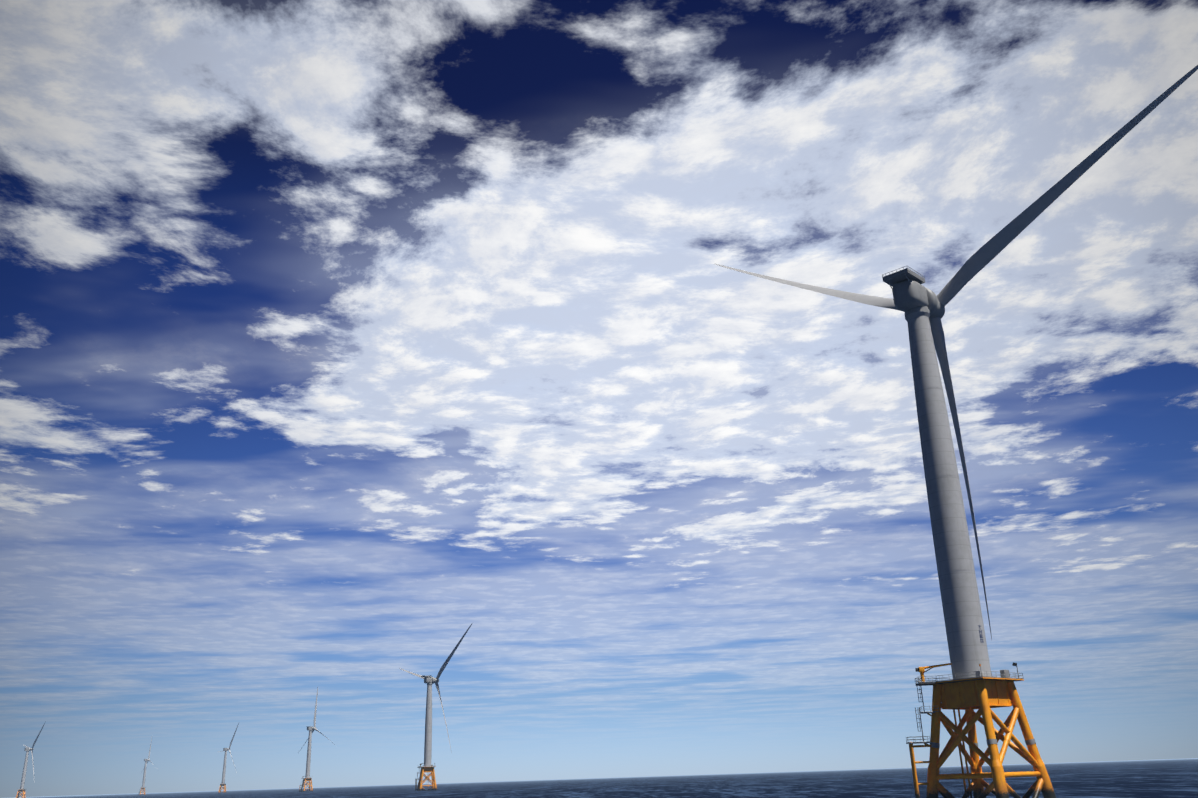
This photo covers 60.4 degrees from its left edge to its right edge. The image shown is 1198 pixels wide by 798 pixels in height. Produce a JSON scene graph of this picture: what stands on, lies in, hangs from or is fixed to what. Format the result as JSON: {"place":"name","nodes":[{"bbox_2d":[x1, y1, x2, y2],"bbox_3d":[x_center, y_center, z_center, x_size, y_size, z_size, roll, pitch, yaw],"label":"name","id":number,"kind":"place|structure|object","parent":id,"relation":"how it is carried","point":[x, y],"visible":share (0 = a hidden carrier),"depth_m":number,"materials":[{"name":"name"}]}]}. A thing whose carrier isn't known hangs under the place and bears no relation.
{"place":"outdoors","nodes":[
{"label":"outdoors","id":0,"kind":"place"},
{"bbox_2d":[0,0,1197,797],"label":"sky","id":1,"kind":"structure","parent":0,"point":[340,340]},
{"bbox_2d":[13,758,1197,797],"bbox_3d":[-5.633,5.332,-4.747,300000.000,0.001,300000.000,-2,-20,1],"label":"sea","id":2,"kind":"structure","parent":0,"point":[1168,778],"depth_m":633.83,"materials":[{"name":"liquid"}]},
{"bbox_2d":[16,723,44,797],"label":"turbine","id":3,"kind":"object","parent":2,"relation":"in","point":[27,750],"visible":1,"depth_m":2298.26,"materials":[{"name":"paint"}]},
{"bbox_2d":[138,739,153,794],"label":"turbine","id":4,"kind":"object","parent":2,"relation":"in","point":[144,775],"visible":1,"depth_m":3318.77,"materials":[{"name":"paint"}]},
{"bbox_2d":[218,723,238,792],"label":"turbine","id":5,"kind":"object","parent":2,"relation":"in","point":[223,773],"visible":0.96,"depth_m":2669.05,"materials":[{"name":"paint"}]},
{"bbox_2d":[298,688,333,791],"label":"turbine","id":6,"kind":"object","parent":2,"relation":"in","point":[311,729],"visible":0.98,"depth_m":1847.52,"materials":[{"name":"paint"}]},
{"bbox_2d":[399,624,471,790],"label":"turbine","id":7,"kind":"object","parent":2,"relation":"in","point":[430,680],"visible":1,"depth_m":1048.09,"materials":[{"name":"paint"}]},
{"bbox_2d":[715,65,1197,797],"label":"turbine","id":8,"kind":"object","parent":2,"relation":"in","point":[971,685],"visible":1,"depth_m":213.28,"materials":[{"name":"paint"}]}
]}

